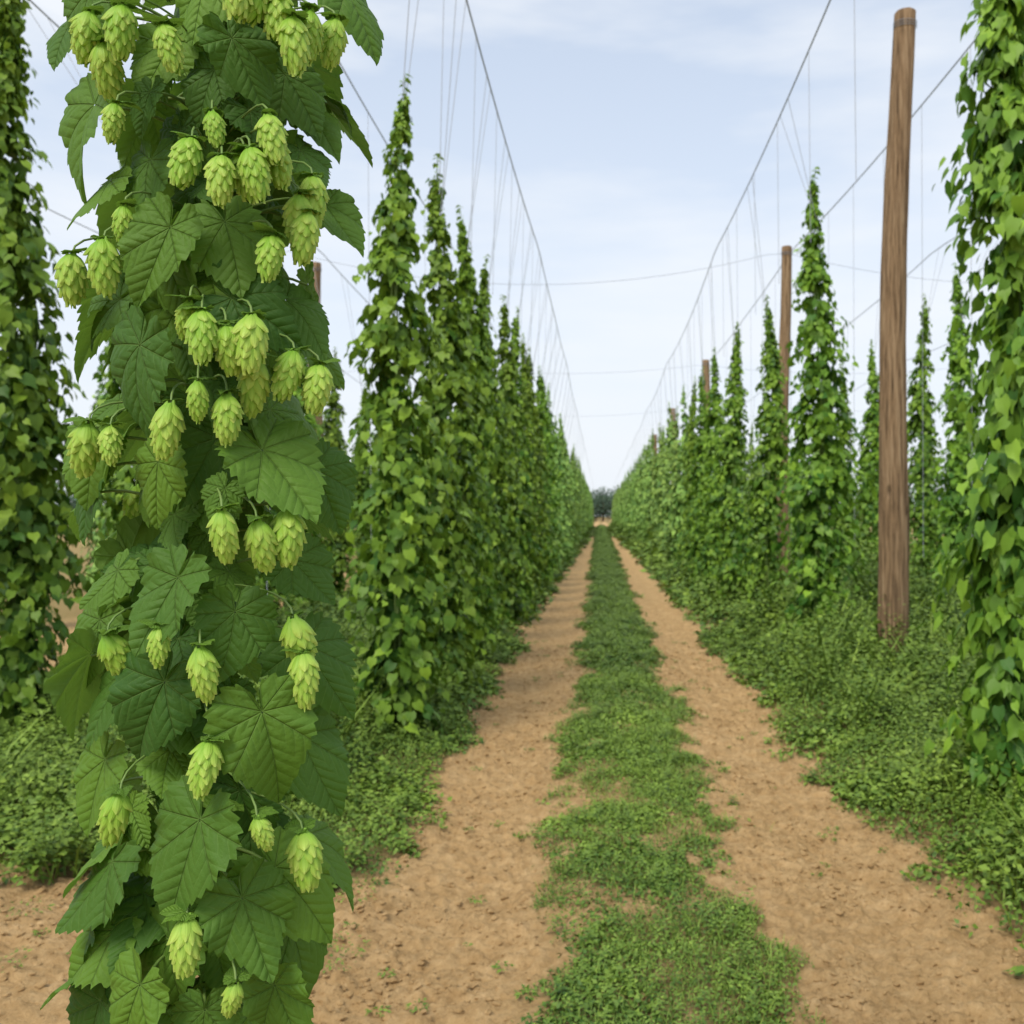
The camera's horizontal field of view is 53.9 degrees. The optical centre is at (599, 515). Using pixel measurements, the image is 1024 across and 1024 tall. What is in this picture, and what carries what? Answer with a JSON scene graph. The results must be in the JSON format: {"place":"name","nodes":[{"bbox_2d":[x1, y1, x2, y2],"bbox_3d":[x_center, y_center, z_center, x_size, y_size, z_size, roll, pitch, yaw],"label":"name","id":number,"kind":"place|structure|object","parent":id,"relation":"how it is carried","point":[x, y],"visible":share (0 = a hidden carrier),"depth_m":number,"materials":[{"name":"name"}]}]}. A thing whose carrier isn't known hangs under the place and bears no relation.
{"place":"outdoors","nodes":[
{"label":"outdoors","id":0,"kind":"place"},
{"bbox_2d":[0,0,1021,516],"label":"sky","id":1,"kind":"structure","parent":0,"point":[635,131],"materials":[{"name":"white"}]},
{"bbox_2d":[0,517,1023,1023],"bbox_3d":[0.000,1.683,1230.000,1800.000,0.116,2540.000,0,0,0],"label":"ground","id":2,"kind":"structure","parent":0,"point":[22,1007],"depth_m":4.25,"materials":[{"name":"soil"}]},
{"bbox_2d":[0,0,111,741],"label":"hop plant","id":3,"kind":"object","parent":2,"relation":"on","point":[33,430],"visible":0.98,"depth_m":7.39,"materials":[{"name":"green plant"}]},
{"bbox_2d":[92,160,160,582],"bbox_3d":[-4.474,-1.140,9.608,1.203,5.774,0.951,0,0,40],"label":"hop plant","id":4,"kind":"object","parent":2,"relation":"on","point":[125,477],"visible":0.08,"depth_m":9.51,"materials":[{"name":"green plant"}]},
{"bbox_2d":[0,555,532,889],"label":"weeds","id":5,"kind":"object","parent":2,"relation":"on","point":[40,783],"visible":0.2,"depth_m":6.04,"materials":[{"name":"green plant"}]},
{"bbox_2d":[253,505,299,618],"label":"hop plant","id":6,"kind":"object","parent":2,"relation":"on","point":[264,584],"visible":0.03,"depth_m":13.86,"materials":[{"name":"green plant"}]},
{"bbox_2d":[274,351,335,609],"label":"hop plant","id":7,"kind":"object","parent":2,"relation":"on","point":[310,418],"visible":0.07,"depth_m":16.10,"materials":[{"name":"green plant"}]},
{"bbox_2d":[308,262,324,541],"bbox_3d":[-5.672,-1.531,19.997,0.348,7.068,0.305,0,0,0],"label":"wooden pole","id":8,"kind":"object","parent":2,"relation":"on","point":[317,270],"visible":0.2,"depth_m":19.92,"materials":[{"name":"brown wood"}]},
{"bbox_2d":[317,347,360,598],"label":"hop plant","id":9,"kind":"object","parent":2,"relation":"on","point":[330,421],"visible":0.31,"depth_m":18.26,"materials":[{"name":"green plant"}]},
{"bbox_2d":[347,382,379,589],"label":"hop plant","id":10,"kind":"object","parent":2,"relation":"on","point":[364,484],"visible":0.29,"depth_m":21.07,"materials":[{"name":"green plant"}]},
{"bbox_2d":[369,411,387,529],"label":"hop plant","id":11,"kind":"object","parent":2,"relation":"on","point":[383,512],"visible":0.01,"depth_m":22.96,"materials":[{"name":"green plant"}]},
{"bbox_2d":[334,74,471,749],"bbox_3d":[-1.583,-0.794,7.570,1.126,5.112,1.168,0,0,37],"label":"hop plant","id":12,"kind":"object","parent":2,"relation":"on","point":[401,651],"visible":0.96,"depth_m":7.46,"materials":[{"name":"green plant"}]},
{"bbox_2d":[277,525,595,636],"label":"weeds","id":13,"kind":"object","parent":2,"relation":"on","point":[548,589],"visible":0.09,"depth_m":18.06,"materials":[{"name":"green plant"}]},
{"bbox_2d":[369,153,506,694],"bbox_3d":[-1.537,-0.836,9.402,1.052,5.165,1.183,0,0,33],"label":"hop plant","id":14,"kind":"object","parent":2,"relation":"on","point":[450,383],"visible":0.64,"depth_m":9.33,"materials":[{"name":"green plant"}]},
{"bbox_2d":[442,205,514,664],"bbox_3d":[-1.561,-0.865,11.359,1.044,5.292,1.186,0,0,-44],"label":"hop plant","id":15,"kind":"object","parent":2,"relation":"on","point":[465,280],"visible":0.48,"depth_m":11.24,"materials":[{"name":"green plant"}]},
{"bbox_2d":[0,295,987,628],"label":"distant hop plants","id":16,"kind":"object","parent":2,"relation":"on","point":[646,495],"visible":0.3,"depth_m":35.36,"materials":[{"name":"green plant"}]},
{"bbox_2d":[467,254,525,636],"bbox_3d":[-1.513,-0.889,13.401,0.922,5.260,1.018,0,0,-25],"label":"hop plant","id":17,"kind":"object","parent":2,"relation":"on","point":[483,300],"visible":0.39,"depth_m":13.33,"materials":[{"name":"green plant"}]},
{"bbox_2d":[467,294,539,625],"bbox_3d":[-1.529,-0.845,15.498,1.035,5.156,1.310,0,0,-37],"label":"hop plant","id":18,"kind":"object","parent":2,"relation":"on","point":[509,370],"visible":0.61,"depth_m":15.40,"materials":[{"name":"green plant"}]},
{"bbox_2d":[0,644,1023,1023],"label":"soil clods","id":19,"kind":"object","parent":2,"relation":"on","point":[512,942],"visible":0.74,"depth_m":4.42,"materials":[{"name":"brown soil"}]},
{"bbox_2d":[56,485,967,521],"bbox_3d":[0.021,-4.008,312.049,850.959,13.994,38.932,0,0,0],"label":"distant trees","id":20,"kind":"object","parent":2,"relation":"on","point":[602,503],"visible":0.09,"depth_m":305.25,"materials":[{"name":"green plant"}]},
{"bbox_2d":[496,306,543,611],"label":"hop plant","id":21,"kind":"object","parent":2,"relation":"on","point":[523,541],"visible":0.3,"depth_m":17.54,"materials":[{"name":"green plant"}]},
{"bbox_2d":[511,333,553,599],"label":"hop plant","id":22,"kind":"object","parent":2,"relation":"on","point":[529,413],"visible":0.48,"depth_m":19.64,"materials":[{"name":"green plant"}]},
{"bbox_2d":[527,349,560,589],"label":"hop plant","id":23,"kind":"object","parent":2,"relation":"on","point":[535,423],"visible":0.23,"depth_m":21.84,"materials":[{"name":"green plant"}]},
{"bbox_2d":[534,365,562,584],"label":"hop plant","id":24,"kind":"object","parent":2,"relation":"on","point":[542,417],"visible":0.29,"depth_m":24.00,"materials":[{"name":"green plant"}]},
{"bbox_2d":[539,370,563,573],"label":"hop plant","id":25,"kind":"object","parent":2,"relation":"on","point":[549,438],"visible":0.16,"depth_m":26.28,"materials":[{"name":"green plant"}]},
{"bbox_2d":[653,434,656,454],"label":"wooden pole","id":26,"kind":"object","parent":2,"relation":"on","point":[655,437],"visible":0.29,"depth_m":63.89,"materials":[{"name":"brown wood"}]},
{"bbox_2d":[511,525,826,1023],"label":"grass strip","id":27,"kind":"object","parent":2,"relation":"on","point":[611,593],"depth_m":4.96,"materials":[{"name":"green plant"}]},
{"bbox_2d":[670,408,675,507],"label":"wooden pole","id":28,"kind":"object","parent":2,"relation":"on","point":[672,411],"visible":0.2,"depth_m":48.50,"materials":[{"name":"brown wood"}]},
{"bbox_2d":[672,376,702,572],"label":"hop plant","id":29,"kind":"object","parent":2,"relation":"on","point":[692,438],"visible":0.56,"depth_m":25.43,"materials":[{"name":"green plant"}]},
{"bbox_2d":[680,366,715,579],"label":"hop plant","id":30,"kind":"object","parent":2,"relation":"on","point":[698,483],"visible":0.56,"depth_m":22.84,"materials":[{"name":"green plant"}]},
{"bbox_2d":[703,360,709,519],"bbox_3d":[3.548,-1.647,33.500,0.335,7.168,0.280,0,0,0],"label":"wooden pole","id":31,"kind":"object","parent":2,"relation":"on","point":[706,370],"visible":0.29,"depth_m":33.39,"materials":[{"name":"brown wood"}]},
{"bbox_2d":[29,0,986,487],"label":"trellis wires","id":32,"kind":"object","parent":31,"relation":"attached to","point":[639,278],"visible":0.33,"depth_m":16.39,"materials":[{"name":"silver metal"}]},
{"bbox_2d":[28,0,1000,557],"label":"hop strings","id":33,"kind":"object","parent":32,"relation":"attached to","point":[540,258],"visible":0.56,"depth_m":14.40,"materials":[{"name":"grey fabric"}]},
{"bbox_2d":[690,347,746,596],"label":"hop plant","id":34,"kind":"object","parent":2,"relation":"on","point":[715,420],"visible":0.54,"depth_m":20.32,"materials":[{"name":"green plant"}]},
{"bbox_2d":[701,322,765,609],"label":"hop plant","id":35,"kind":"object","parent":2,"relation":"on","point":[732,447],"visible":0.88,"depth_m":17.48,"materials":[{"name":"green plant"}]},
{"bbox_2d":[735,295,798,621],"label":"hop plant","id":36,"kind":"object","parent":2,"relation":"on","point":[772,415],"visible":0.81,"depth_m":14.82,"materials":[{"name":"green plant"}]},
{"bbox_2d":[775,245,792,584],"bbox_3d":[3.550,-1.620,19.303,0.330,7.168,0.263,0,0,0],"label":"wooden pole","id":37,"kind":"object","parent":2,"relation":"on","point":[785,309],"visible":0.45,"depth_m":19.20,"materials":[{"name":"brown wood"}]},
{"bbox_2d":[607,513,969,638],"bbox_3d":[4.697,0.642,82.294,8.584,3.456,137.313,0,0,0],"label":"weeds","id":38,"kind":"object","parent":2,"relation":"on","point":[703,597],"visible":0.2,"depth_m":20.25,"materials":[{"name":"green plant"}]},
{"bbox_2d":[763,166,878,644],"bbox_3d":[2.646,-1.256,12.016,1.398,5.898,1.105,0,0,26],"label":"hop plant","id":39,"kind":"object","parent":2,"relation":"on","point":[823,481],"visible":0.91,"depth_m":11.90,"materials":[{"name":"green plant"}]},
{"bbox_2d":[822,364,864,574],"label":"hop plant","id":40,"kind":"object","parent":2,"relation":"on","point":[845,438],"visible":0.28,"depth_m":25.88,"materials":[{"name":"green plant"}]},
{"bbox_2d":[695,500,1023,978],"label":"weeds","id":41,"kind":"object","parent":2,"relation":"on","point":[871,685],"visible":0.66,"depth_m":7.52,"materials":[{"name":"green plant"}]},
{"bbox_2d":[850,339,878,579],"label":"hop plant","id":42,"kind":"object","parent":2,"relation":"on","point":[870,430],"visible":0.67,"depth_m":22.77,"materials":[{"name":"green plant"}]},
{"bbox_2d":[876,7,916,664],"bbox_3d":[2.987,-1.578,10.098,0.422,7.038,0.327,0,0,0],"label":"wooden pole","id":43,"kind":"object","parent":2,"relation":"on","point":[893,540],"visible":0.91,"depth_m":9.99,"materials":[{"name":"brown wood"}]},
{"bbox_2d":[907,293,947,587],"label":"hop plant","id":44,"kind":"object","parent":2,"relation":"on","point":[918,423],"visible":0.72,"depth_m":18.86,"materials":[{"name":"green plant"}]},
{"bbox_2d":[922,263,988,603],"bbox_3d":[5.711,-1.139,15.726,1.220,5.680,1.266,0,0,43],"label":"hop plant","id":45,"kind":"object","parent":2,"relation":"on","point":[957,463],"visible":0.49,"depth_m":15.61,"materials":[{"name":"green plant"}]},
{"bbox_2d":[916,0,1023,828],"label":"hop plant","id":46,"kind":"object","parent":2,"relation":"on","point":[993,137],"visible":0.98,"depth_m":5.45,"materials":[{"name":"green plant"}]},
{"bbox_2d":[309,518,1023,1023],"bbox_3d":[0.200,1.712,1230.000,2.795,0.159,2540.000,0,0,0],"label":"dirt path","id":47,"kind":"structure","parent":0,"point":[437,862],"depth_m":4.70,"materials":[{"name":"soil"}]},
{"bbox_2d":[40,0,383,1023],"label":"hop plant with cones","id":48,"kind":"object","parent":47,"relation":"on","point":[218,872],"visible":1,"depth_m":1.12,"materials":[{"name":"green plant"}]},
{"bbox_2d":[0,636,888,1022],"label":"weed sprouts","id":49,"kind":"object","parent":47,"relation":"on","point":[356,880],"visible":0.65,"depth_m":4.07,"materials":[{"name":"green plant"}]}
]}

